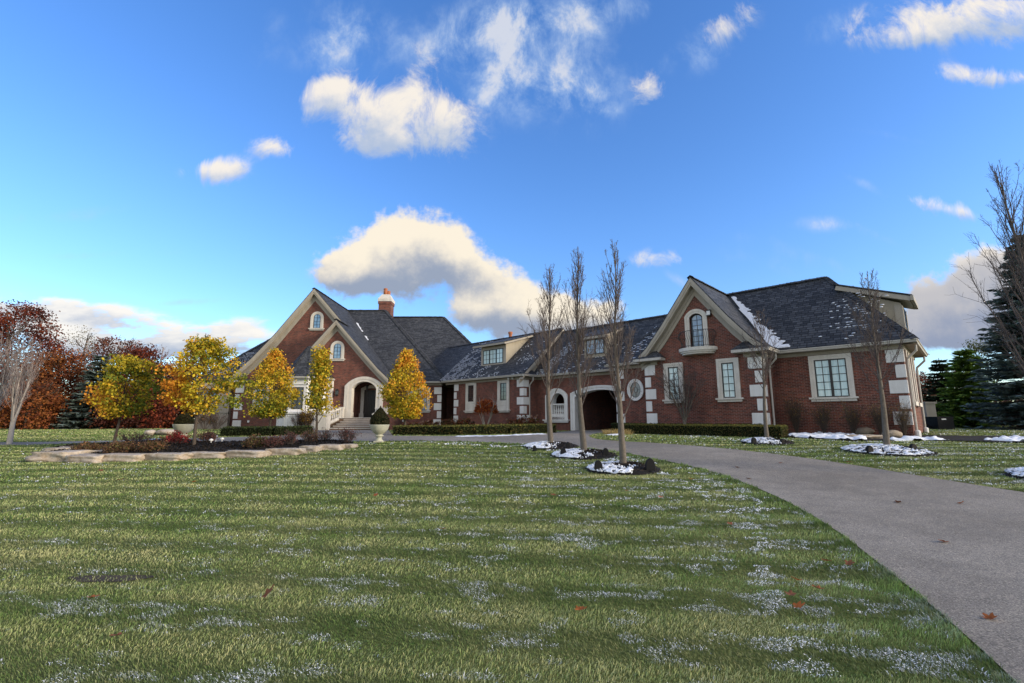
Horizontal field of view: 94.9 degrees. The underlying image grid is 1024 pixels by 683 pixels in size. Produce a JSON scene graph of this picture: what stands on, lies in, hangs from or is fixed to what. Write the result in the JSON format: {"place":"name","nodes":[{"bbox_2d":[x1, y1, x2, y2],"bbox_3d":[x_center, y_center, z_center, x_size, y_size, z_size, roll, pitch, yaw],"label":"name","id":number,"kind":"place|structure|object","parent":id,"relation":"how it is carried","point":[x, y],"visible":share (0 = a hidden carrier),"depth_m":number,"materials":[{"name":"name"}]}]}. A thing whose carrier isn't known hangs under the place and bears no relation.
{"place":"outdoors","nodes":[
{"label":"outdoors","id":0,"kind":"place"},
{"bbox_2d":[0,425,1023,682],"bbox_3d":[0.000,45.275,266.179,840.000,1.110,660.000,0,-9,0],"label":"lawn","id":1,"kind":"structure","parent":0,"point":[330,637],"depth_m":4.45,"materials":[{"name":"green plant"}]},
{"bbox_2d":[0,323,38,409],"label":"oak tree","id":2,"kind":"object","parent":1,"relation":"on","point":[7,379],"visible":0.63,"depth_m":21.02,"materials":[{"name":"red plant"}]},
{"bbox_2d":[0,332,49,443],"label":"bare tree","id":3,"kind":"object","parent":1,"relation":"on","point":[15,397],"visible":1,"depth_m":20.22,"materials":[{"name":"grey plant"}]},
{"bbox_2d":[0,299,74,418],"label":"oak tree","id":4,"kind":"object","parent":1,"relation":"on","point":[29,313],"visible":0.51,"depth_m":40.52,"materials":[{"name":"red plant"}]},
{"bbox_2d":[0,375,76,429],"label":"oak tree","id":5,"kind":"object","parent":1,"relation":"on","point":[33,402],"visible":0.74,"depth_m":33.38,"materials":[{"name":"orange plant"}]},
{"bbox_2d":[19,347,92,428],"bbox_3d":[-35.594,3.830,37.021,5.477,6.683,5.617,0,-9,0],"label":"oak tree","id":6,"kind":"object","parent":1,"relation":"on","point":[56,363],"visible":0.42,"depth_m":36.34,"materials":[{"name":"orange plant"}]},
{"bbox_2d":[41,446,70,451],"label":"edging stone","id":7,"kind":"object","parent":1,"relation":"on","point":[53,448],"visible":0.23,"depth_m":16.28,"materials":[{"name":"beige stone"}]},
{"bbox_2d":[25,449,101,461],"bbox_3d":[-14.121,3.672,15.053,1.465,0.416,1.636,0,-9,0],"label":"edging stone","id":8,"kind":"object","parent":1,"relation":"on","point":[53,456],"visible":0.43,"depth_m":14.39,"materials":[{"name":"beige stone"}]},
{"bbox_2d":[66,325,96,388],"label":"oak tree","id":9,"kind":"object","parent":1,"relation":"on","point":[87,338],"visible":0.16,"depth_m":52.71,"materials":[{"name":"brown plant"}]},
{"bbox_2d":[65,453,103,462],"bbox_3d":[-12.729,3.569,14.267,1.299,0.294,0.781,-2,-10,12],"label":"edging stone","id":10,"kind":"object","parent":1,"relation":"on","point":[88,458],"visible":0.65,"depth_m":13.96,"materials":[{"name":"beige stone"}]},
{"bbox_2d":[50,355,127,429],"bbox_3d":[-31.564,3.953,35.864,4.787,6.124,5.012,-7,-12,37],"label":"spruce tree","id":11,"kind":"object","parent":1,"relation":"on","point":[76,420],"visible":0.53,"depth_m":34.80,"materials":[{"name":"green plant"}]},
{"bbox_2d":[68,335,139,382],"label":"oak tree","id":12,"kind":"object","parent":1,"relation":"on","point":[104,344],"visible":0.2,"depth_m":45.62,"materials":[{"name":"brown plant"}]},
{"bbox_2d":[68,575,153,581],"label":"bare soil","id":13,"kind":"structure","parent":1,"relation":"on","point":[115,578],"depth_m":4.72,"materials":[{"name":"brown soil"}]},
{"bbox_2d":[97,453,145,461],"bbox_3d":[-11.737,3.557,14.323,1.562,0.281,0.755,-1,-9,7],"label":"edging stone","id":14,"kind":"object","parent":1,"relation":"on","point":[123,457],"visible":0.65,"depth_m":14.01,"materials":[{"name":"beige stone"}]},
{"bbox_2d":[84,386,163,428],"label":"oak tree","id":15,"kind":"object","parent":1,"relation":"on","point":[101,421],"visible":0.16,"depth_m":34.46,"materials":[{"name":"red plant"}]},
{"bbox_2d":[113,342,167,426],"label":"oak tree","id":16,"kind":"object","parent":1,"relation":"on","point":[143,353],"visible":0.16,"depth_m":42.87,"materials":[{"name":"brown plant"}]},
{"bbox_2d":[95,379,187,428],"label":"oak tree","id":17,"kind":"object","parent":1,"relation":"on","point":[165,414],"visible":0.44,"depth_m":34.85,"materials":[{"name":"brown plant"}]},
{"bbox_2d":[133,357,194,428],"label":"oak tree","id":18,"kind":"object","parent":1,"relation":"on","point":[160,379],"visible":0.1,"depth_m":40.44,"materials":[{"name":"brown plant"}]},
{"bbox_2d":[155,429,173,434],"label":"boulder","id":19,"kind":"object","parent":1,"relation":"on","point":[162,432],"visible":0.71,"depth_m":23.34,"materials":[{"name":"beige stone"}]},
{"bbox_2d":[141,452,192,460],"bbox_3d":[-10.514,3.530,14.316,1.595,0.270,0.642,-2,-10,12],"label":"edging stone","id":20,"kind":"object","parent":1,"relation":"on","point":[170,456],"visible":0.74,"depth_m":14.06,"materials":[{"name":"beige stone"}]},
{"bbox_2d":[172,413,194,437],"bbox_3d":[-14.029,3.675,20.096,0.827,1.269,0.827,0,-9,0],"label":"stone urn","id":21,"kind":"object","parent":1,"relation":"on","point":[183,423],"visible":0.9,"depth_m":19.90,"materials":[{"name":"beige stone"}]},
{"bbox_2d":[45,438,354,453],"bbox_3d":[-11.681,3.775,16.807,11.237,0.410,5.188,-2,-10,13],"label":"mulch bed","id":22,"kind":"object","parent":1,"relation":"on","point":[163,450],"visible":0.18,"depth_m":15.84,"materials":[{"name":"black wood"}]},
{"bbox_2d":[67,440,112,449],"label":"shrub","id":23,"kind":"object","parent":22,"relation":"on","point":[88,446],"visible":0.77,"depth_m":15.46,"materials":[{"name":"brown plant"}]},
{"bbox_2d":[100,438,136,453],"bbox_3d":[-12.632,3.391,15.132,0.943,0.540,0.923,-3,-10,17],"label":"shrub","id":24,"kind":"object","parent":22,"relation":"on","point":[114,447],"visible":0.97,"depth_m":15.02,"materials":[{"name":"brown plant"}]},
{"bbox_2d":[79,352,171,443],"bbox_3d":[-14.607,2.258,17.778,3.330,3.652,2.294,0,-9,0],"label":"pear tree","id":25,"kind":"object","parent":22,"relation":"on","point":[110,387],"visible":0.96,"depth_m":17.72,"materials":[{"name":"yellow plant"}]},
{"bbox_2d":[116,431,152,442],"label":"shrub","id":26,"kind":"object","parent":22,"relation":"on","point":[141,436],"visible":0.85,"depth_m":17.91,"materials":[{"name":"green plant"}]},
{"bbox_2d":[134,438,168,450],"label":"shrub","id":27,"kind":"object","parent":22,"relation":"on","point":[151,445],"visible":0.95,"depth_m":15.19,"materials":[{"name":"brown plant"}]},
{"bbox_2d":[159,430,190,443],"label":"burning bush","id":28,"kind":"object","parent":22,"relation":"on","point":[177,437],"visible":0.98,"depth_m":17.43,"materials":[{"name":"red plant"}]},
{"bbox_2d":[151,335,252,444],"bbox_3d":[-11.386,1.838,17.160,3.006,4.226,2.451,9,-13,-43],"label":"pear tree","id":29,"kind":"object","parent":22,"relation":"on","point":[197,347],"visible":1,"depth_m":17.06,"materials":[{"name":"yellow plant"}]},
{"bbox_2d":[196,427,218,441],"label":"shrub","id":30,"kind":"object","parent":22,"relation":"on","point":[206,436],"visible":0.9,"depth_m":18.05,"materials":[{"name":"brown plant"}]},
{"bbox_2d":[241,433,273,446],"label":"shrub","id":31,"kind":"object","parent":22,"relation":"on","point":[251,441],"visible":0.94,"depth_m":15.69,"materials":[{"name":"brown plant"}]},
{"bbox_2d":[257,434,286,447],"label":"shrub","id":32,"kind":"object","parent":22,"relation":"on","point":[275,441],"visible":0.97,"depth_m":15.86,"materials":[{"name":"brown plant"}]},
{"bbox_2d":[281,430,297,444],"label":"shrub","id":33,"kind":"object","parent":22,"relation":"on","point":[292,439],"visible":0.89,"depth_m":16.33,"materials":[{"name":"brown plant"}]},
{"bbox_2d":[298,427,318,441],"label":"shrub","id":34,"kind":"object","parent":22,"relation":"on","point":[308,436],"visible":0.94,"depth_m":17.12,"materials":[{"name":"brown plant"}]},
{"bbox_2d":[298,344,339,440],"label":"pear tree","id":35,"kind":"object","parent":22,"relation":"on","point":[320,381],"visible":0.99,"depth_m":17.73,"materials":[{"name":"yellow plant"}]},
{"bbox_2d":[314,427,335,440],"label":"shrub","id":36,"kind":"object","parent":22,"relation":"on","point":[325,436],"visible":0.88,"depth_m":17.57,"materials":[{"name":"brown plant"}]},
{"bbox_2d":[333,425,361,442],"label":"shrub","id":37,"kind":"object","parent":22,"relation":"on","point":[345,435],"visible":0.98,"depth_m":17.30,"materials":[{"name":"brown plant"}]},
{"bbox_2d":[181,451,225,458],"bbox_3d":[-9.457,3.541,14.614,1.476,0.251,0.627,-1,-9,6],"label":"edging stone","id":38,"kind":"object","parent":1,"relation":"on","point":[203,454],"visible":0.48,"depth_m":14.35,"materials":[{"name":"beige stone"}]},
{"bbox_2d":[197,411,217,428],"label":"shrub","id":39,"kind":"object","parent":1,"relation":"on","point":[203,420],"visible":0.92,"depth_m":35.82,"materials":[{"name":"brown plant"}]},
{"bbox_2d":[207,412,230,428],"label":"shrub","id":40,"kind":"object","parent":1,"relation":"on","point":[215,424],"visible":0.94,"depth_m":36.31,"materials":[{"name":"brown plant"}]},
{"bbox_2d":[225,450,271,457],"bbox_3d":[-8.211,3.507,14.589,1.383,0.278,0.639,-2,-10,10],"label":"edging stone","id":41,"kind":"object","parent":1,"relation":"on","point":[246,453],"visible":0.8,"depth_m":14.34,"materials":[{"name":"beige stone"}]},
{"bbox_2d":[219,425,313,435],"bbox_3d":[-11.985,4.404,23.070,4.224,0.598,1.408,3,-10,-15],"label":"clipped hedge","id":42,"kind":"object","parent":1,"relation":"on","point":[250,430],"visible":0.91,"depth_m":22.56,"materials":[{"name":"green plant"}]},
{"bbox_2d":[239,347,301,425],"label":"pear tree","id":43,"kind":"object","parent":1,"relation":"on","point":[269,374],"visible":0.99,"depth_m":27.59,"materials":[{"name":"yellow plant"}]},
{"bbox_2d":[265,448,307,455],"bbox_3d":[-7.165,3.527,14.948,1.140,0.289,0.642,0,-9,0],"label":"edging stone","id":44,"kind":"object","parent":1,"relation":"on","point":[286,451],"visible":0.73,"depth_m":14.69,"materials":[{"name":"beige stone"}]},
{"bbox_2d":[290,411,303,425],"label":"shrub","id":45,"kind":"object","parent":1,"relation":"on","point":[298,421],"visible":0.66,"depth_m":33.55,"materials":[{"name":"brown plant"}]},
{"bbox_2d":[299,408,315,425],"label":"shrub","id":46,"kind":"object","parent":1,"relation":"on","point":[306,417],"visible":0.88,"depth_m":33.34,"materials":[{"name":"brown plant"}]},
{"bbox_2d":[299,445,323,451],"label":"edging stone","id":47,"kind":"object","parent":1,"relation":"on","point":[313,448],"visible":0.61,"depth_m":15.44,"materials":[{"name":"beige stone"}]},
{"bbox_2d":[320,444,345,450],"bbox_3d":[-6.155,3.635,16.063,0.852,0.255,0.554,-1,-9,5],"label":"edging stone","id":48,"kind":"object","parent":1,"relation":"on","point":[335,447],"visible":0.66,"depth_m":15.84,"materials":[{"name":"beige stone"}]},
{"bbox_2d":[370,406,389,441],"bbox_3d":[-5.268,3.295,18.713,0.803,1.474,0.793,0,-9,0],"label":"stone urn","id":49,"kind":"object","parent":1,"relation":"on","point":[379,422],"visible":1,"depth_m":18.49,"materials":[{"name":"beige stone"}]},
{"bbox_2d":[377,348,433,424],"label":"pear tree","id":50,"kind":"object","parent":1,"relation":"on","point":[412,409],"visible":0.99,"depth_m":25.07,"materials":[{"name":"yellow plant"}]},
{"bbox_2d":[436,417,456,424],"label":"hydrangea","id":51,"kind":"object","parent":1,"relation":"on","point":[447,422],"visible":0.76,"depth_m":32.91,"materials":[{"name":"brown plant"}]},
{"bbox_2d":[451,417,474,424],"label":"hydrangea","id":52,"kind":"object","parent":1,"relation":"on","point":[463,421],"visible":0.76,"depth_m":32.88,"materials":[{"name":"brown plant"}]},
{"bbox_2d":[392,423,556,434],"bbox_3d":[-1.706,4.334,23.171,8.254,0.619,2.009,2,-10,-9],"label":"clipped hedge","id":53,"kind":"object","parent":1,"relation":"on","point":[462,429],"visible":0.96,"depth_m":22.48,"materials":[{"name":"green plant"}]},
{"bbox_2d":[470,398,505,423],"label":"red maple","id":54,"kind":"object","parent":1,"relation":"on","point":[487,406],"visible":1,"depth_m":31.70,"materials":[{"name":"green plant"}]},
{"bbox_2d":[0,430,1023,682],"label":"snow dusting","id":55,"kind":"object","parent":1,"relation":"on","point":[592,544],"visible":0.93,"depth_m":5.30,"materials":[{"name":"white snow"}]},
{"bbox_2d":[0,381,1023,428],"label":"undergrowth","id":56,"kind":"object","parent":1,"relation":"on","point":[922,385],"depth_m":39.24,"materials":[{"name":"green plant"}]},
{"bbox_2d":[515,414,540,423],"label":"hydrangea","id":57,"kind":"object","parent":1,"relation":"on","point":[531,421],"visible":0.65,"depth_m":30.85,"materials":[{"name":"brown plant"}]},
{"bbox_2d":[524,440,578,449],"bbox_3d":[1.386,3.575,16.326,1.942,0.258,1.884,0,-9,0],"label":"mulch ring","id":58,"kind":"object","parent":1,"relation":"on","point":[548,445],"visible":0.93,"depth_m":15.86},
{"bbox_2d":[519,263,581,442],"bbox_3d":[1.424,0.334,16.759,1.975,6.817,1.759,9,-13,-43],"label":"bare tree","id":59,"kind":"object","parent":58,"relation":"on","point":[546,363],"visible":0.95,"depth_m":16.80,"materials":[{"name":"brown plant"}]},
{"bbox_2d":[196,275,929,436],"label":"brick house","id":60,"kind":"structure","parent":1,"relation":"on","point":[701,327],"depth_m":25.44,"materials":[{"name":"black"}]},
{"bbox_2d":[308,311,323,329],"bbox_3d":[-16.320,-1.727,39.329,1.280,1.610,0.170,0,-9,0],"label":"window","id":61,"kind":"structure","parent":60,"relation":"in","point":[317,318],"depth_m":39.36,"materials":[{"name":"white"}]},
{"bbox_2d":[329,341,344,360],"bbox_3d":[-13.720,0.732,36.893,1.280,1.600,0.170,0,-9,0],"label":"window","id":62,"kind":"structure","parent":60,"relation":"in","point":[337,348],"depth_m":36.93,"materials":[{"name":"white"}]},
{"bbox_2d":[363,390,375,417],"bbox_3d":[-11.430,5.050,38.110,1.140,2.200,0.075,0,-9,0],"label":"front door","id":63,"kind":"structure","parent":60,"relation":"in","point":[370,395],"depth_m":38.09,"materials":[{"name":"black wood"}]},
{"bbox_2d":[406,387,430,412],"bbox_3d":[-7.815,4.855,39.047,2.170,2.070,0.170,0,-9,0],"label":"window","id":64,"kind":"structure","parent":60,"relation":"in","point":[424,410],"depth_m":39.03,"materials":[{"name":"beige"}]},
{"bbox_2d":[464,383,476,412],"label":"window","id":65,"kind":"structure","parent":60,"relation":"in","point":[470,396],"depth_m":36.61,"materials":[{"name":"beige"}]},
{"bbox_2d":[497,380,510,411],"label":"window","id":66,"kind":"structure","parent":60,"relation":"in","point":[503,387],"depth_m":34.12,"materials":[{"name":"beige"}]},
{"bbox_2d":[627,379,643,400],"bbox_3d":[6.813,2.665,25.942,1.000,1.200,0.085,-9,-13,43],"label":"window","id":67,"kind":"structure","parent":60,"relation":"in","point":[638,387],"depth_m":25.91,"materials":[{"name":"beige"}]},
{"bbox_2d":[662,362,685,402],"bbox_3d":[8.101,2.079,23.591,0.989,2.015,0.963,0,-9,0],"label":"window","id":68,"kind":"structure","parent":60,"relation":"in","point":[668,367],"depth_m":23.69,"materials":[{"name":"beige"}]},
{"bbox_2d":[691,315,703,346],"bbox_3d":[9.166,-0.528,23.230,0.570,1.610,0.043,-9,-13,43],"label":"window","id":69,"kind":"structure","parent":60,"relation":"in","point":[696,321],"depth_m":23.25,"materials":[{"name":"black"}]},
{"bbox_2d":[715,357,743,401],"bbox_3d":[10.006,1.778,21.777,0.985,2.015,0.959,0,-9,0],"label":"window","id":70,"kind":"structure","parent":60,"relation":"in","point":[727,369],"depth_m":21.81,"materials":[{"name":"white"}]},
{"bbox_2d":[808,353,858,401],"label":"window","id":71,"kind":"structure","parent":60,"relation":"in","point":[831,375],"depth_m":20.36,"materials":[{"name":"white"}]},
{"bbox_2d":[550,448,617,459],"bbox_3d":[2.126,3.320,14.024,1.997,0.253,1.868,0,-9,0],"label":"mulch ring","id":72,"kind":"object","parent":1,"relation":"on","point":[580,454],"visible":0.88,"depth_m":13.51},
{"bbox_2d":[552,246,603,450],"bbox_3d":[2.079,0.195,14.543,1.779,6.607,1.561,-4,-10,25],"label":"bare tree","id":73,"kind":"object","parent":72,"relation":"on","point":[578,341],"visible":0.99,"depth_m":14.49,"materials":[{"name":"brown plant"}]},
{"bbox_2d":[594,460,602,473],"bbox_3d":[2.031,2.948,11.013,0.190,0.323,0.195,0,-9,0],"label":"landscape light","id":74,"kind":"object","parent":1,"relation":"on","point":[598,465],"visible":0.64,"depth_m":11.02,"materials":[{"name":"black plastic"}]},
{"bbox_2d":[601,428,633,434],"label":"grass clump","id":75,"kind":"object","parent":1,"relation":"on","point":[607,431],"visible":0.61,"depth_m":21.88,"materials":[{"name":"plant"}]},
{"bbox_2d":[585,460,661,474],"bbox_3d":[2.697,3.016,11.401,1.848,0.252,1.696,0,-9,0],"label":"mulch ring","id":76,"kind":"object","parent":1,"relation":"on","point":[617,467],"visible":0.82,"depth_m":10.94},
{"bbox_2d":[590,239,642,463],"bbox_3d":[2.524,0.189,11.597,1.316,5.930,2.291,-3,-10,18],"label":"bare tree","id":77,"kind":"object","parent":76,"relation":"on","point":[617,387],"visible":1,"depth_m":11.76,"materials":[{"name":"brown plant"}]},
{"bbox_2d":[645,458,655,473],"bbox_3d":[3.206,2.889,10.857,0.220,0.368,0.195,0,-9,0],"label":"landscape light","id":78,"kind":"object","parent":1,"relation":"on","point":[650,465],"visible":0.73,"depth_m":10.86,"materials":[{"name":"black plastic"}]},
{"bbox_2d":[653,352,707,423],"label":"bare tree","id":79,"kind":"object","parent":1,"relation":"on","point":[684,415],"visible":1,"depth_m":22.13,"materials":[{"name":"brown plant"}]},
{"bbox_2d":[611,422,788,437],"bbox_3d":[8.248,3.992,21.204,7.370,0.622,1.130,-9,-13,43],"label":"clipped hedge","id":80,"kind":"object","parent":1,"relation":"on","point":[754,430],"visible":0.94,"depth_m":20.34,"materials":[{"name":"green plant"}]},
{"bbox_2d":[741,437,794,444],"bbox_3d":[8.917,3.440,16.404,1.720,0.245,1.638,0,-9,0],"label":"mulch ring","id":81,"kind":"object","parent":1,"relation":"on","point":[767,440],"visible":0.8,"depth_m":16.01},
{"bbox_2d":[742,309,783,437],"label":"bare tree","id":82,"kind":"object","parent":81,"relation":"on","point":[767,367],"visible":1,"depth_m":16.82,"materials":[{"name":"brown plant"}]},
{"bbox_2d":[840,443,937,456],"bbox_3d":[10.842,3.106,13.628,2.306,0.282,2.285,0,-9,0],"label":"mulch ring","id":83,"kind":"object","parent":1,"relation":"on","point":[893,450],"visible":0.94,"depth_m":13.05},
{"bbox_2d":[835,270,912,444],"bbox_3d":[10.779,0.498,14.086,1.476,5.562,1.764,0,-9,0],"label":"bare tree","id":84,"kind":"object","parent":83,"relation":"on","point":[876,339],"visible":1,"depth_m":14.07,"materials":[{"name":"brown plant"}]},
{"bbox_2d":[787,435,1022,441],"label":"mulch bed","id":85,"kind":"object","parent":1,"relation":"on","point":[965,438],"visible":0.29,"depth_m":17.41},
{"bbox_2d":[778,391,809,432],"bbox_3d":[12.472,3.164,20.675,1.111,1.941,1.416,0,-9,0],"label":"shrub","id":86,"kind":"object","parent":85,"relation":"on","point":[795,421],"visible":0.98,"depth_m":20.66,"materials":[{"name":"brown plant"}]},
{"bbox_2d":[808,397,835,432],"bbox_3d":[13.222,3.182,19.974,1.212,1.670,1.093,0,-9,0],"label":"shrub","id":87,"kind":"object","parent":85,"relation":"on","point":[824,419],"visible":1,"depth_m":19.92,"materials":[{"name":"brown plant"}]},
{"bbox_2d":[789,431,866,440],"bbox_3d":[12.779,3.849,19.244,2.654,0.293,4.440,-6,-11,34],"label":"snow patch","id":88,"kind":"object","parent":85,"relation":"on","point":[829,435],"visible":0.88,"depth_m":18.10,"materials":[{"name":"white snow"}]},
{"bbox_2d":[837,396,868,433],"bbox_3d":[13.964,3.043,19.287,1.260,1.723,0.961,-4,-10,23],"label":"shrub","id":89,"kind":"object","parent":85,"relation":"on","point":[852,420],"visible":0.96,"depth_m":19.25,"materials":[{"name":"brown plant"}]},
{"bbox_2d":[844,434,882,437],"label":"boulder","id":90,"kind":"object","parent":85,"relation":"on","point":[868,436],"visible":0.38,"depth_m":17.47,"materials":[{"name":"beige stone"}]},
{"bbox_2d":[855,427,874,434],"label":"boulder","id":91,"kind":"object","parent":85,"relation":"on","point":[864,430],"visible":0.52,"depth_m":19.27,"materials":[{"name":"beige stone"}]},
{"bbox_2d":[862,397,894,434],"bbox_3d":[14.590,3.023,18.719,1.225,1.587,1.163,0,-9,0],"label":"shrub","id":92,"kind":"object","parent":85,"relation":"on","point":[876,417],"visible":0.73,"depth_m":18.64,"materials":[{"name":"brown plant"}]},
{"bbox_2d":[881,430,902,436],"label":"boulder","id":93,"kind":"object","parent":85,"relation":"on","point":[894,433],"visible":0.5,"depth_m":17.92,"materials":[{"name":"beige stone"}]},
{"bbox_2d":[889,399,917,435],"bbox_3d":[15.052,2.939,18.141,0.887,1.580,0.967,-4,-10,21],"label":"shrub","id":94,"kind":"object","parent":85,"relation":"on","point":[904,420],"visible":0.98,"depth_m":18.10,"materials":[{"name":"brown plant"}]},
{"bbox_2d":[890,436,951,440],"bbox_3d":[14.454,3.505,16.951,2.497,0.233,0.888,0,-9,0],"label":"snow patch","id":95,"kind":"object","parent":85,"relation":"on","point":[908,438],"visible":0.87,"depth_m":16.67,"materials":[{"name":"white snow"}]},
{"bbox_2d":[984,435,1023,442],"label":"snow patch","id":96,"kind":"object","parent":85,"relation":"on","point":[1012,438],"visible":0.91,"depth_m":16.27,"materials":[{"name":"white snow"}]},
{"bbox_2d":[916,371,939,411],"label":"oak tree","id":97,"kind":"object","parent":1,"relation":"on","point":[923,379],"visible":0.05,"depth_m":43.46,"materials":[{"name":"green plant"}]},
{"bbox_2d":[921,402,936,427],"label":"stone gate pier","id":98,"kind":"structure","parent":1,"relation":"on","point":[929,409],"depth_m":26.43,"materials":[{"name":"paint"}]},
{"bbox_2d":[918,358,957,426],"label":"spruce tree","id":99,"kind":"object","parent":1,"relation":"on","point":[934,380],"visible":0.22,"depth_m":32.95,"materials":[{"name":"green plant"}]},
{"bbox_2d":[925,417,954,429],"bbox_3d":[22.427,4.315,25.131,1.639,0.776,0.884,0,-9,0],"label":"air conditioner","id":100,"kind":"object","parent":1,"relation":"on","point":[939,422],"visible":0.81,"depth_m":24.74,"materials":[{"name":"black metal"}]},
{"bbox_2d":[935,349,1006,427],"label":"pine tree","id":101,"kind":"object","parent":1,"relation":"on","point":[957,381],"visible":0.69,"depth_m":29.74,"materials":[{"name":"green plant"}]},
{"bbox_2d":[957,338,1003,382],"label":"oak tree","id":102,"kind":"object","parent":1,"relation":"on","point":[974,347],"visible":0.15,"depth_m":44.38,"materials":[{"name":"plant"}]},
{"bbox_2d":[950,160,1023,380],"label":"bare tree","id":103,"kind":"object","parent":1,"relation":"on","point":[1015,236],"visible":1,"depth_m":10.40,"materials":[{"name":"brown plant"}]},
{"bbox_2d":[960,233,1023,429],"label":"spruce tree","id":104,"kind":"object","parent":1,"relation":"on","point":[1011,413],"visible":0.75,"depth_m":25.76,"materials":[{"name":"green plant"}]},
{"bbox_2d":[1003,466,1023,479],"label":"mulch ring","id":105,"kind":"object","parent":1,"relation":"on","point":[1017,472],"visible":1,"depth_m":9.77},
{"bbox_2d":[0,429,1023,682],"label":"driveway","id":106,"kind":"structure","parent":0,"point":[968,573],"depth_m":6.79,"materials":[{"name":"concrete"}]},
{"bbox_2d":[456,433,542,436],"bbox_3d":[-0.316,4.259,21.414,4.479,0.117,1.013,3,-10,-20],"label":"snow patch","id":107,"kind":"object","parent":106,"relation":"on","point":[498,435],"visible":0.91,"depth_m":21.02,"materials":[{"name":"white snow"}]},
{"bbox_2d":[0,0,1023,418],"label":"sky","id":108,"kind":"structure","parent":0,"point":[172,171],"materials":[{"name":"blue"}]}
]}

